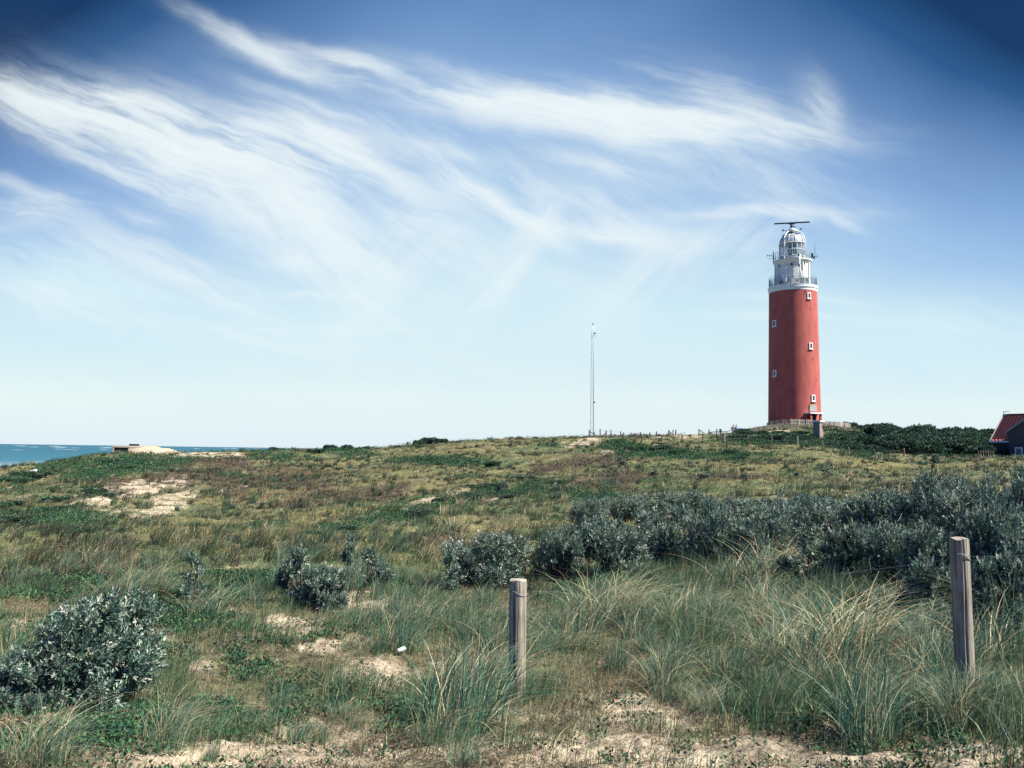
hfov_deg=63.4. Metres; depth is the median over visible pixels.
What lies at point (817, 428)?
brick pillar
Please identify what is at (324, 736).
marram tuft
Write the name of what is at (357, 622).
marram tuft
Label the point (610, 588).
marram tuft
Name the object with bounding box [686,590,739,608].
marram tuft
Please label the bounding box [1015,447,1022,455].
window
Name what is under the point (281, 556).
marram tuft
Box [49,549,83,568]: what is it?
marram tuft
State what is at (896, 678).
marram tuft
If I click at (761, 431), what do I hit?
shrub
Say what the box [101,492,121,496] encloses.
shrub
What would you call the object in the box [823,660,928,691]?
marram tuft
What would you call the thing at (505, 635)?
marram tuft
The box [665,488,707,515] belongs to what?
shrub
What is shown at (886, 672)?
marram tuft
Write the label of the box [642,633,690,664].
marram tuft
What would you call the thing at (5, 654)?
marram tuft
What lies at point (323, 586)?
shrub
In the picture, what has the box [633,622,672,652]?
marram tuft
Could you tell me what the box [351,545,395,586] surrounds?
shrub
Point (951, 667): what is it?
marram tuft
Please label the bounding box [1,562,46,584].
marram tuft
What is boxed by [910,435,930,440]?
shrub
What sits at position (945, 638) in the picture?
marram tuft
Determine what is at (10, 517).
shrub
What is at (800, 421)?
picket fence
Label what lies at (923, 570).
shrub
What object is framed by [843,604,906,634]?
marram tuft
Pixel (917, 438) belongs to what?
shrub
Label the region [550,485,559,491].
shrub
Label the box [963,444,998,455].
shrub
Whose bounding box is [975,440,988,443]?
shrub
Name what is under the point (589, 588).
marram tuft
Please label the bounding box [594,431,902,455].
fence wire
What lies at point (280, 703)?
marram tuft
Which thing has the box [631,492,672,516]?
shrub
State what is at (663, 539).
shrub
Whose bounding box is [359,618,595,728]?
marram tuft
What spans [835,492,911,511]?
shrub
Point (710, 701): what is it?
marram tuft
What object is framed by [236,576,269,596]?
marram tuft
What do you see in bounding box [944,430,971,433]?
shrub
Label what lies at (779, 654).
marram tuft
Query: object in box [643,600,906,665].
marram tuft
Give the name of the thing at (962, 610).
fence post
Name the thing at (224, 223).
sky
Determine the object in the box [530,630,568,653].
marram tuft
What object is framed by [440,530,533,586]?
shrub
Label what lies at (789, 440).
shrub
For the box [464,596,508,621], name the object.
marram tuft
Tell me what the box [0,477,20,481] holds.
shrub
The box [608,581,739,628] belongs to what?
marram tuft
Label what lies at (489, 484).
shrub
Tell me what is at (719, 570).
marram tuft
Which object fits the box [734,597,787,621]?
marram tuft
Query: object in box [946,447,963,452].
shrub
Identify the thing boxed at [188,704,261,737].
marram tuft
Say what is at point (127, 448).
bunker
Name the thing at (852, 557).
shrub
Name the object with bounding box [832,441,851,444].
shrub
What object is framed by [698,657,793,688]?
marram tuft
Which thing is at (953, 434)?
shrub
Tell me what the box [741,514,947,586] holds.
marram tuft
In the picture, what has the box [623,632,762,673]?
marram tuft
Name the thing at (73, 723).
marram tuft
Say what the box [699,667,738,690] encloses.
marram tuft
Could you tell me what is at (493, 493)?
shrub
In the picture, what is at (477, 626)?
marram tuft
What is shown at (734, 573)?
marram tuft
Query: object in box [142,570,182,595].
marram tuft
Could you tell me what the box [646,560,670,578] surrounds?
marram tuft
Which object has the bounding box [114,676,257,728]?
marram tuft
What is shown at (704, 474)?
shrub
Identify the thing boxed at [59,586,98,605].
marram tuft
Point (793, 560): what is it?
marram tuft
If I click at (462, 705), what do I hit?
marram tuft
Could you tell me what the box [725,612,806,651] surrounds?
marram tuft
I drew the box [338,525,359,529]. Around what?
shrub
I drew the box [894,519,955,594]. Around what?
shrub
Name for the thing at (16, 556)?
marram tuft
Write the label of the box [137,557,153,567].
marram tuft
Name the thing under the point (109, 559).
marram tuft
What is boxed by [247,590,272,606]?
marram tuft
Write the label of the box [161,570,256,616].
marram tuft
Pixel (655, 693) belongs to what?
marram tuft
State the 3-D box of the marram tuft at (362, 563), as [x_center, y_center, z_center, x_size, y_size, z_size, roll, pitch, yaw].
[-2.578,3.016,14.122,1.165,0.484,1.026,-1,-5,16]
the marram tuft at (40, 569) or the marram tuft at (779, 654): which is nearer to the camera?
the marram tuft at (779, 654)
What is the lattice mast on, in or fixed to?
on the ground at (164, 503)
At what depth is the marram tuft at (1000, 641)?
5.55 m
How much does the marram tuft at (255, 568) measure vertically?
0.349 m
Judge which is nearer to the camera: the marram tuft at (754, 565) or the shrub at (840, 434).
the marram tuft at (754, 565)
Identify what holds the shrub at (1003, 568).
on the ground at (164, 503)
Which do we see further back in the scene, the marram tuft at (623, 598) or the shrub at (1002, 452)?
the shrub at (1002, 452)
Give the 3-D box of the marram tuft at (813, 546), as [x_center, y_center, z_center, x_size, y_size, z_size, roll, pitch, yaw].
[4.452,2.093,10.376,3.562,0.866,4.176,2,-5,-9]
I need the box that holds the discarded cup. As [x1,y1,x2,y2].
[396,646,405,651]
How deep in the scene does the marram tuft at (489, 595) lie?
10.41 m
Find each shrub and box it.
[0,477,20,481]
[0,514,34,521]
[0,641,89,714]
[4,500,25,505]
[6,471,38,475]
[15,477,36,482]
[20,519,53,525]
[24,471,55,476]
[32,603,66,650]
[35,505,69,510]
[37,582,170,715]
[40,495,74,501]
[69,526,100,532]
[80,487,108,493]
[96,459,121,462]
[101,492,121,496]
[117,465,136,467]
[178,549,206,600]
[268,447,279,451]
[272,543,310,607]
[296,562,351,611]
[302,530,323,534]
[312,448,324,452]
[322,444,337,448]
[335,529,355,532]
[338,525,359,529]
[340,444,353,448]
[340,531,357,579]
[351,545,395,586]
[405,509,433,515]
[413,440,425,444]
[419,437,439,443]
[435,438,448,442]
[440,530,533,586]
[440,547,460,591]
[462,493,483,498]
[463,484,491,487]
[478,483,497,485]
[479,484,497,488]
[485,460,501,464]
[488,492,505,494]
[497,480,508,491]
[499,494,515,498]
[509,475,534,479]
[527,521,587,582]
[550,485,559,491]
[570,494,608,527]
[577,511,654,575]
[598,494,644,521]
[618,460,626,464]
[624,446,647,450]
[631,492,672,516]
[631,502,700,566]
[658,445,675,449]
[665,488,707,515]
[678,494,744,567]
[699,473,709,477]
[701,495,747,512]
[712,506,763,526]
[723,449,738,453]
[723,508,795,563]
[727,434,750,437]
[728,455,746,459]
[732,428,750,432]
[733,431,754,434]
[733,437,755,440]
[734,496,776,518]
[750,499,804,523]
[755,430,769,434]
[766,434,791,439]
[769,492,841,560]
[770,492,809,509]
[774,439,799,444]
[774,524,828,584]
[786,495,853,517]
[789,430,810,434]
[789,434,811,439]
[798,440,816,444]
[805,495,845,507]
[811,494,897,535]
[814,519,880,590]
[818,468,835,475]
[824,441,845,446]
[826,436,850,440]
[832,433,850,435]
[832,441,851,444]
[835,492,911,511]
[842,444,863,449]
[844,421,858,427]
[850,441,867,444]
[851,482,931,539]
[851,517,915,588]
[855,425,865,428]
[856,432,901,445]
[859,444,878,448]
[863,423,896,435]
[868,446,895,453]
[871,426,914,436]
[876,432,905,439]
[880,441,899,449]
[888,439,923,453]
[892,549,951,621]
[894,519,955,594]
[896,433,915,440]
[896,466,978,534]
[899,436,924,440]
[907,424,928,431]
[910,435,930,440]
[911,439,947,454]
[911,472,984,507]
[919,432,946,436]
[920,430,943,434]
[927,435,963,443]
[927,482,1002,544]
[930,453,940,462]
[933,427,951,432]
[941,493,1023,596]
[942,438,980,453]
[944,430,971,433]
[946,432,971,437]
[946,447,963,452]
[950,426,976,430]
[962,436,980,440]
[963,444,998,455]
[967,432,992,437]
[968,428,994,432]
[971,547,1023,636]
[972,461,1023,521]
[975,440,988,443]
[976,436,993,443]
[979,447,1008,456]
[982,507,1023,558]
[990,539,1023,567]
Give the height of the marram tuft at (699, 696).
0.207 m
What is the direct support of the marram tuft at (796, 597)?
on the ground at (164, 503)
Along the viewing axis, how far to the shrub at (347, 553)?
11.76 m
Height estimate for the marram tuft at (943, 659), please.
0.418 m
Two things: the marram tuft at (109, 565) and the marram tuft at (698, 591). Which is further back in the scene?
the marram tuft at (109, 565)
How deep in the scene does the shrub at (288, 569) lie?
10.21 m
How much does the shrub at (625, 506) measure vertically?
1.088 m
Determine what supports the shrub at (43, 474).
on the ground at (164, 503)
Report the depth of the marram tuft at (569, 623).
8.65 m
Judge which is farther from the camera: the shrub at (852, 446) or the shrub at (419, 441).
the shrub at (419, 441)
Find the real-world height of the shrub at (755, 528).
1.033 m
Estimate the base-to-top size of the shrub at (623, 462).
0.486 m
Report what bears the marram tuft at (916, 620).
on the ground at (164, 503)
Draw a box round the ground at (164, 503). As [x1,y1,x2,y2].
[0,429,1023,767]
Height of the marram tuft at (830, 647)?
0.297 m
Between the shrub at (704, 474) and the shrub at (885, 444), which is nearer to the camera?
the shrub at (704, 474)
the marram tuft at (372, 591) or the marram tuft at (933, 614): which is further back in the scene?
the marram tuft at (372, 591)
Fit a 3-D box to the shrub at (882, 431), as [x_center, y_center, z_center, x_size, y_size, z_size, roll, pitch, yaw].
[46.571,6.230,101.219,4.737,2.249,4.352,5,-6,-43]
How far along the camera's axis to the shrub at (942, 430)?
121.69 m
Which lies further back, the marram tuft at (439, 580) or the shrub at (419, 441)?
the shrub at (419, 441)
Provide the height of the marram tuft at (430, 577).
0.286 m
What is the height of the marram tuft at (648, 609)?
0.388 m
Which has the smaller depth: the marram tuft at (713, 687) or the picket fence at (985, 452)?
the marram tuft at (713, 687)
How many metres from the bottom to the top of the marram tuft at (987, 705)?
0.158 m
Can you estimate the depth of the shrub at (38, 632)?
6.31 m
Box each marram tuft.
[0,549,33,562]
[0,619,35,658]
[0,630,42,682]
[0,688,185,767]
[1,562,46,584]
[26,560,54,576]
[31,715,99,736]
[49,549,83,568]
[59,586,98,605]
[60,570,166,595]
[68,551,239,594]
[76,555,166,600]
[79,545,123,567]
[92,579,120,597]
[93,554,128,573]
[100,694,255,761]
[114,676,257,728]
[118,566,139,581]
[133,697,227,728]
[136,685,167,698]
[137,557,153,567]
[138,538,176,565]
[139,569,194,595]
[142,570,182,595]
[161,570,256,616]
[170,542,192,559]
[184,580,241,605]
[184,739,243,762]
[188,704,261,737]
[207,574,268,599]
[211,700,237,714]
[229,555,267,572]
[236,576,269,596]
[236,705,290,730]
[246,674,315,709]
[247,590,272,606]
[250,557,284,590]
[254,563,319,592]
[262,542,292,564]
[266,711,343,742]
[302,719,338,745]
[308,662,365,691]
[309,693,375,724]
[319,600,397,631]
[326,624,575,749]
[328,698,356,719]
[335,555,368,569]
[335,601,360,614]
[336,705,378,731]
[340,558,382,590]
[340,623,392,656]
[342,599,443,654]
[343,588,419,626]
[353,552,375,571]
[355,544,400,569]
[357,576,388,596]
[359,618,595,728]
[368,629,396,654]
[370,615,440,653]
[373,579,463,632]
[374,578,424,613]
[382,692,523,753]
[383,605,446,625]
[388,681,437,722]
[399,621,597,693]
[401,577,441,599]
[402,604,443,626]
[405,564,416,574]
[406,721,532,767]
[419,597,455,617]
[421,575,438,585]
[422,568,461,588]
[425,604,508,641]
[433,598,562,653]
[433,610,458,630]
[434,588,463,606]
[441,597,469,615]
[447,590,492,609]
[451,598,497,623]
[461,615,489,636]
[462,578,502,607]
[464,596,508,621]
[469,623,558,649]
[480,605,508,623]
[503,579,642,649]
[504,606,544,623]
[528,554,739,626]
[529,605,584,637]
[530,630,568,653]
[531,559,750,628]
[531,620,632,653]
[532,602,592,628]
[535,619,590,654]
[539,587,566,604]
[539,612,585,633]
[542,602,587,620]
[548,594,605,627]
[554,587,605,620]
[557,573,608,602]
[583,590,669,627]
[584,601,667,638]
[585,585,683,610]
[587,632,656,672]
[590,596,654,626]
[591,562,638,586]
[594,638,621,648]
[595,575,633,608]
[601,635,718,694]
[606,642,749,696]
[606,660,716,706]
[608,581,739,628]
[611,588,668,622]
[613,616,632,634]
[618,649,719,686]
[623,558,659,574]
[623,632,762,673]
[626,625,672,648]
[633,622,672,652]
[639,586,693,620]
[642,565,680,583]
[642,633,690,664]
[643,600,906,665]
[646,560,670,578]
[647,570,1014,678]
[654,567,741,601]
[662,674,722,702]
[668,690,710,711]
[672,678,731,706]
[673,531,789,591]
[674,590,752,630]
[678,677,750,715]
[680,526,818,584]
[682,631,775,680]
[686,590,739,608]
[687,644,772,682]
[689,608,856,666]
[694,552,747,577]
[696,556,739,579]
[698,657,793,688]
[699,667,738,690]
[700,677,727,696]
[701,587,750,608]
[702,611,747,643]
[713,568,1021,667]
[718,569,803,603]
[720,524,887,583]
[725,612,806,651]
[727,589,758,604]
[733,570,792,599]
[733,582,838,609]
[733,598,795,626]
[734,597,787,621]
[737,591,839,629]
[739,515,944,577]
[739,625,980,742]
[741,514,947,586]
[742,558,771,576]
[746,643,822,667]
[753,589,805,615]
[758,661,816,700]
[761,578,831,601]
[761,639,794,665]
[764,606,809,627]
[774,587,829,622]
[775,642,896,681]
[780,653,867,691]
[783,661,960,755]
[792,599,837,623]
[801,579,867,615]
[809,635,864,657]
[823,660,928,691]
[825,596,996,657]
[828,579,866,602]
[839,629,893,661]
[841,656,930,688]
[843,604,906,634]
[843,613,1015,684]
[850,577,945,620]
[853,573,946,596]
[856,650,887,672]
[859,584,904,616]
[860,624,993,676]
[864,660,921,695]
[866,654,951,695]
[867,564,1023,637]
[870,659,1023,731]
[873,665,1008,724]
[886,625,1010,685]
[890,575,1023,670]
[892,593,990,643]
[893,595,946,642]
[903,669,941,694]
[908,603,950,626]
[909,614,945,644]
[911,652,1005,703]
[916,618,985,659]
[922,636,1022,668]
[922,656,1013,720]
[924,657,1022,704]
[927,657,1020,717]
[953,623,1023,673]
[959,691,1022,718]
[961,694,1022,733]
[963,667,1023,708]
[971,689,1013,721]
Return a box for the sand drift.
[130,446,180,453]
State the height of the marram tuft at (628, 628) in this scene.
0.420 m
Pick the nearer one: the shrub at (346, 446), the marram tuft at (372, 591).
the marram tuft at (372, 591)
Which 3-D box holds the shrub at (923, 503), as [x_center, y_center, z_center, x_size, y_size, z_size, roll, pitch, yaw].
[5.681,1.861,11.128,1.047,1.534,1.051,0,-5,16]
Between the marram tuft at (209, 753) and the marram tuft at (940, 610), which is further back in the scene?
the marram tuft at (940, 610)
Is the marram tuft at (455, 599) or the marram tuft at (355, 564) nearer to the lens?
the marram tuft at (455, 599)
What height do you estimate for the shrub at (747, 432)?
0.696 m
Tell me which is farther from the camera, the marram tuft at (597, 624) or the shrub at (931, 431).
the shrub at (931, 431)
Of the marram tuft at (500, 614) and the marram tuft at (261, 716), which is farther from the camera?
the marram tuft at (500, 614)
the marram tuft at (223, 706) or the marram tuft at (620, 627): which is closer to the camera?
the marram tuft at (223, 706)
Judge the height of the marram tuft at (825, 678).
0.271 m
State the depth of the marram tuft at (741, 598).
9.33 m
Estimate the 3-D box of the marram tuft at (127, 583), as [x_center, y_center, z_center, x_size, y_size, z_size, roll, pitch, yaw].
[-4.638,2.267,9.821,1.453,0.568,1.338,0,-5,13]
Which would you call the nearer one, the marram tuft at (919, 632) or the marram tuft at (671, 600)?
the marram tuft at (919, 632)
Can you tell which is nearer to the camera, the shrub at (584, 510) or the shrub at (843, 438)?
the shrub at (584, 510)
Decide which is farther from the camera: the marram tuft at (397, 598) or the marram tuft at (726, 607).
the marram tuft at (397, 598)
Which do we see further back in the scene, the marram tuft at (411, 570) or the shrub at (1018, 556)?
the marram tuft at (411, 570)
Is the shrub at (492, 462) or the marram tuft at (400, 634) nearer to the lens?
the marram tuft at (400, 634)
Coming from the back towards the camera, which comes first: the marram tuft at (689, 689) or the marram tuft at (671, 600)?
the marram tuft at (671, 600)
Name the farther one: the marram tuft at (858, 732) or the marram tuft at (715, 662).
the marram tuft at (715, 662)
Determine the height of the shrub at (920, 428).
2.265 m
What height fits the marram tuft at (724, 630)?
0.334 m
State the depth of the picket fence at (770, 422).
135.78 m
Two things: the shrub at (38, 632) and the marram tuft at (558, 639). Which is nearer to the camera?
the shrub at (38, 632)
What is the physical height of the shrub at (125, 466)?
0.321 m
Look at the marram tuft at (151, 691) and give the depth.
5.89 m
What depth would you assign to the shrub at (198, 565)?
9.93 m
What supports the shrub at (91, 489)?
on the ground at (164, 503)
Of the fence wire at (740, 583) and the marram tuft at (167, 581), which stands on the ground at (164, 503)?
the marram tuft at (167, 581)
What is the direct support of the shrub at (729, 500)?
on the ground at (164, 503)
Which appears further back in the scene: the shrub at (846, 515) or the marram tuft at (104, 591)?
the shrub at (846, 515)
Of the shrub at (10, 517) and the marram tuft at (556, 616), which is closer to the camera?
the marram tuft at (556, 616)
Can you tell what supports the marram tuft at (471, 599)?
on the ground at (164, 503)
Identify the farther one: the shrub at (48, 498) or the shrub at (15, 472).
the shrub at (15, 472)
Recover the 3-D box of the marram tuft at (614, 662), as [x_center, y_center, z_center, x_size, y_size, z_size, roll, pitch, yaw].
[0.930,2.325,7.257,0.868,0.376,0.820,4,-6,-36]
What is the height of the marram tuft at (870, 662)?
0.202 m
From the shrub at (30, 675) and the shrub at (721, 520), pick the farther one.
the shrub at (721, 520)
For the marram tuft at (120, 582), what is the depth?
9.73 m
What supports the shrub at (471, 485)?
on the ground at (164, 503)
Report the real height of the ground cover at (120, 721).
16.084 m
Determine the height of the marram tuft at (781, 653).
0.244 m
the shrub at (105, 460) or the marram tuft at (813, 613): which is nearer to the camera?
the marram tuft at (813, 613)
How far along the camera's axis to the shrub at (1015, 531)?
7.84 m
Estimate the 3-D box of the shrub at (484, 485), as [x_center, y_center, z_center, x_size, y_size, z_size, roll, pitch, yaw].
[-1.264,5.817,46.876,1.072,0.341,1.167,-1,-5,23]
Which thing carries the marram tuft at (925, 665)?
on the ground at (164, 503)
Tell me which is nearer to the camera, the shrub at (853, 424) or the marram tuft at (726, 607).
the marram tuft at (726, 607)
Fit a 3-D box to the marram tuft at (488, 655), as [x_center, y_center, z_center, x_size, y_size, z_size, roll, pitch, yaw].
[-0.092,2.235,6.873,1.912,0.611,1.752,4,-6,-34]
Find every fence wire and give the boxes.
[275,556,989,615]
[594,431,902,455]
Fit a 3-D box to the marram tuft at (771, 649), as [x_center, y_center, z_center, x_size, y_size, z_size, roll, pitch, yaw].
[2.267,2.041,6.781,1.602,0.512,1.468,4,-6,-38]
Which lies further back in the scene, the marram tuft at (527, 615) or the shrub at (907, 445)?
the shrub at (907, 445)
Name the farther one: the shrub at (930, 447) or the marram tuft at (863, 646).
the shrub at (930, 447)
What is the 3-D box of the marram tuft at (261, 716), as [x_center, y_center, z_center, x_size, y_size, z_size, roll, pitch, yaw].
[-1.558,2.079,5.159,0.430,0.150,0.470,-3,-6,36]
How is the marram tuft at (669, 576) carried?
on the ground at (164, 503)
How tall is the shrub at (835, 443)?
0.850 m
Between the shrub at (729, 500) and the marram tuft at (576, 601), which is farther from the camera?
the shrub at (729, 500)
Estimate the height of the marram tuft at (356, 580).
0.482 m
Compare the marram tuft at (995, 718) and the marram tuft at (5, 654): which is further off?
the marram tuft at (5, 654)
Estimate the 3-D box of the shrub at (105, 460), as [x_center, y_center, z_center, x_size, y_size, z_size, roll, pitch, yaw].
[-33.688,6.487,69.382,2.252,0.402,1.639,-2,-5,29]
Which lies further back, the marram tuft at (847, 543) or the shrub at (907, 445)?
the shrub at (907, 445)
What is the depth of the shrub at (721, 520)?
12.54 m
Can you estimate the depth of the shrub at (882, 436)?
97.02 m
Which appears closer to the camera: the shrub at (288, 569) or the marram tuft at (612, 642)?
the marram tuft at (612, 642)
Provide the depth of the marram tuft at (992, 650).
5.52 m
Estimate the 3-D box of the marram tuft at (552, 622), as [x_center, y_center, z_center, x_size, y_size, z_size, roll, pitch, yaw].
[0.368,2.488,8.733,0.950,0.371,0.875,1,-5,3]
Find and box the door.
[809,414,815,420]
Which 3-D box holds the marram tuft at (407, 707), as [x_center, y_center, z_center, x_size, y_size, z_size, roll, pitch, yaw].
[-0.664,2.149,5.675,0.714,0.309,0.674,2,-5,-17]
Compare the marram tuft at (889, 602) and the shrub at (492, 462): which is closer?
the marram tuft at (889, 602)
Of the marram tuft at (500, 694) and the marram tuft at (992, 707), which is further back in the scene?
the marram tuft at (500, 694)
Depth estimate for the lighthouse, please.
139.89 m
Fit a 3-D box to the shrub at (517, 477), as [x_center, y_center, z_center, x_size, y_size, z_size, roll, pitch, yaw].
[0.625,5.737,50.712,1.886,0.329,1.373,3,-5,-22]
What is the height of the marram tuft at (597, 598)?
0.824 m
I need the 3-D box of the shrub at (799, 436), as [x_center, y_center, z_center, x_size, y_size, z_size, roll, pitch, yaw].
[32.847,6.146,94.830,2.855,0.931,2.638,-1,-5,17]
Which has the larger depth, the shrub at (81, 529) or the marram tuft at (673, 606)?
the shrub at (81, 529)
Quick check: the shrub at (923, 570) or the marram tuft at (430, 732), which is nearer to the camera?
the marram tuft at (430, 732)
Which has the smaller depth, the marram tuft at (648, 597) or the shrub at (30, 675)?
the shrub at (30, 675)
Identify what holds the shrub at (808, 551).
on the ground at (164, 503)
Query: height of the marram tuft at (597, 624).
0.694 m
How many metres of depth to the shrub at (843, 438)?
97.61 m
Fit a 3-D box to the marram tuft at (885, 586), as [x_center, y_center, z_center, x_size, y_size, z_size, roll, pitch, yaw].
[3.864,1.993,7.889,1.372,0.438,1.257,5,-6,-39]
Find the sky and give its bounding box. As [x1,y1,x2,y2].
[0,0,1023,448]
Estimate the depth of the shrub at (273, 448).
92.58 m
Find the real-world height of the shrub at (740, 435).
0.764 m
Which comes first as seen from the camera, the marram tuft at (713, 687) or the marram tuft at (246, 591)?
the marram tuft at (713, 687)
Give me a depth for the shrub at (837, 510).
15.84 m
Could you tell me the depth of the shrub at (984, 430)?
129.50 m
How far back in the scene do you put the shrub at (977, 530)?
8.15 m
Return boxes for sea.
[0,444,321,466]
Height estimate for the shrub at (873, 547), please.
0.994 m
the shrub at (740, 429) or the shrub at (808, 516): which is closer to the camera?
the shrub at (808, 516)
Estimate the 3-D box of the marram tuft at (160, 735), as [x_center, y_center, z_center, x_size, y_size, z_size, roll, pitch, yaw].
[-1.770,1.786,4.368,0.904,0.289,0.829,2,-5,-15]
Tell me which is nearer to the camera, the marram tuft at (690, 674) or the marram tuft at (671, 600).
the marram tuft at (690, 674)
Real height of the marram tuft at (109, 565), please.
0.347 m
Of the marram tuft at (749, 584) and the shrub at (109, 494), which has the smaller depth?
the marram tuft at (749, 584)
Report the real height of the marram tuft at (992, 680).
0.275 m
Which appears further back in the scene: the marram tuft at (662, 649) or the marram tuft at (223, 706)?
the marram tuft at (662, 649)
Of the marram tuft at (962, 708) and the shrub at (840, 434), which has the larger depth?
the shrub at (840, 434)
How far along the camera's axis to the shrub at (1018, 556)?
6.51 m
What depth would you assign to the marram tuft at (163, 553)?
14.26 m
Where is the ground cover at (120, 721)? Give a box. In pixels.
[0,425,1023,767]
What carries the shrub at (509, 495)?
on the ground at (164, 503)
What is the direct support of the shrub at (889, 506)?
on the ground at (164, 503)
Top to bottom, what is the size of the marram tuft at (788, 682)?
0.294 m
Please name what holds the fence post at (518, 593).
on the ground at (164, 503)
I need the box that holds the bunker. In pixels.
[113,444,157,452]
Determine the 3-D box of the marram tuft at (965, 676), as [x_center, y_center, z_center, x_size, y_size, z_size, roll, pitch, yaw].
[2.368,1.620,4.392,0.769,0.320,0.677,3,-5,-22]
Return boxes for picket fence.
[767,419,786,425]
[790,419,850,427]
[978,450,993,456]
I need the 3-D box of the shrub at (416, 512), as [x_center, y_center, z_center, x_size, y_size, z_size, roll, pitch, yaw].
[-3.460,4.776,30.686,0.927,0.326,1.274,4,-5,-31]
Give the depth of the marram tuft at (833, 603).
8.05 m
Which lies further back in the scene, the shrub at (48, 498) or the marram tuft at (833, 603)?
the shrub at (48, 498)
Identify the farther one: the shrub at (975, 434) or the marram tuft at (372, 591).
the shrub at (975, 434)
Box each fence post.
[508,578,527,698]
[949,537,974,690]
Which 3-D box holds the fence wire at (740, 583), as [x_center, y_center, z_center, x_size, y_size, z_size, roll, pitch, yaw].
[0.977,1.426,5.863,8.963,1.609,0.259,-3,-6,38]
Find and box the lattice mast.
[590,323,595,436]
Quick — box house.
[989,411,1023,456]
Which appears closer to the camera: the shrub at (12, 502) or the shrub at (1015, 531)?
the shrub at (1015, 531)
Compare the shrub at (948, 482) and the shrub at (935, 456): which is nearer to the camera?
the shrub at (948, 482)
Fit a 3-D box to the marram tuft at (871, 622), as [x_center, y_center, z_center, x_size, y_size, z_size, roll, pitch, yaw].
[2.869,1.835,6.588,2.926,0.711,3.430,1,-5,-6]
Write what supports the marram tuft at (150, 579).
on the ground at (164, 503)
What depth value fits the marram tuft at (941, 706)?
4.39 m
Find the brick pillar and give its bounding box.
[812,421,836,437]
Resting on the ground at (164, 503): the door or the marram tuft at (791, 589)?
the marram tuft at (791, 589)
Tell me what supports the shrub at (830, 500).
on the ground at (164, 503)
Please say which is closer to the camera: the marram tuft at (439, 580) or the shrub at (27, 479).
the marram tuft at (439, 580)
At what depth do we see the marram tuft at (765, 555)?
11.11 m
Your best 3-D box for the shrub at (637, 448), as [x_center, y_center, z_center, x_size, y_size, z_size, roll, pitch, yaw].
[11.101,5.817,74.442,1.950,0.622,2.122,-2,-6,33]
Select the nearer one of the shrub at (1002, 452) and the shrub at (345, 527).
the shrub at (345, 527)
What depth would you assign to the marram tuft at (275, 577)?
11.31 m
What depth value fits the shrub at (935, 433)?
108.39 m
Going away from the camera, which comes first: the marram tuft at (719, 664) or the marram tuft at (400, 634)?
the marram tuft at (719, 664)
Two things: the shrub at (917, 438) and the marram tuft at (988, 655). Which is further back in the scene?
the shrub at (917, 438)
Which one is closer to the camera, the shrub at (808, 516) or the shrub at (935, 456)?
the shrub at (808, 516)
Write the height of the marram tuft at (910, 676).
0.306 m
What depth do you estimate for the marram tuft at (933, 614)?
7.04 m
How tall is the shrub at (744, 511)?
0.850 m
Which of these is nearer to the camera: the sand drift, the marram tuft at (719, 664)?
the marram tuft at (719, 664)
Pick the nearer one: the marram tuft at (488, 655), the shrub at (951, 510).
the marram tuft at (488, 655)
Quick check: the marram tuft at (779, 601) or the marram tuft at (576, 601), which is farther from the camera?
the marram tuft at (576, 601)
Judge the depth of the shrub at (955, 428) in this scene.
135.67 m
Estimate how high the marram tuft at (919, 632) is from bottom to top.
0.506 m
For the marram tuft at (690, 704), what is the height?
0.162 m
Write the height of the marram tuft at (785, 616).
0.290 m
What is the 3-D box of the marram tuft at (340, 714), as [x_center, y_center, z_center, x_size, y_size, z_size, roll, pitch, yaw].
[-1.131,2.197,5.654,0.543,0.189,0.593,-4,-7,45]
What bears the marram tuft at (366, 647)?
on the ground at (164, 503)
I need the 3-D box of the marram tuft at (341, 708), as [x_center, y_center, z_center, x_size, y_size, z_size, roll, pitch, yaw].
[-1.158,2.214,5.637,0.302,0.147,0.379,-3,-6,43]
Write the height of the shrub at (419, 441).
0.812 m
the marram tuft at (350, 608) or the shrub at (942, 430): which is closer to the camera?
the marram tuft at (350, 608)
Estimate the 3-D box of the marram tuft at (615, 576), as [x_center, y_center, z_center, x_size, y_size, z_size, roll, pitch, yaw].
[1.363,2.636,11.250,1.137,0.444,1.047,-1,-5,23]
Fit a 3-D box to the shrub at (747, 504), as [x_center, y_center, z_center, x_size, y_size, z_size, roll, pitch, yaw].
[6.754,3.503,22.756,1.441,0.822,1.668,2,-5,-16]
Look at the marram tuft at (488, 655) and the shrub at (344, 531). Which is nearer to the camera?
the marram tuft at (488, 655)
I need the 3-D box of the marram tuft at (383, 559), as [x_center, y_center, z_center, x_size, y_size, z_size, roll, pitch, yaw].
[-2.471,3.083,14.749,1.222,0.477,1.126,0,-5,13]
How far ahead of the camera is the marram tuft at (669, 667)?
6.44 m
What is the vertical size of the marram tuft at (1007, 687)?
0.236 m
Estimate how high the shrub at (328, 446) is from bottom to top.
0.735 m
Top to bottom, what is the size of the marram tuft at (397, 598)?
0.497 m
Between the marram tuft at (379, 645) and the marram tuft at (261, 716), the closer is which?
the marram tuft at (261, 716)
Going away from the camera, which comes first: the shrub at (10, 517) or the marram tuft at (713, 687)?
the marram tuft at (713, 687)
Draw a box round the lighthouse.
[767,221,823,424]
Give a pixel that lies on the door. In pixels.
(813, 415)
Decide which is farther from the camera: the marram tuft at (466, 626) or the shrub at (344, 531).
the shrub at (344, 531)
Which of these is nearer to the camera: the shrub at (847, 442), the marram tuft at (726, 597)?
the marram tuft at (726, 597)

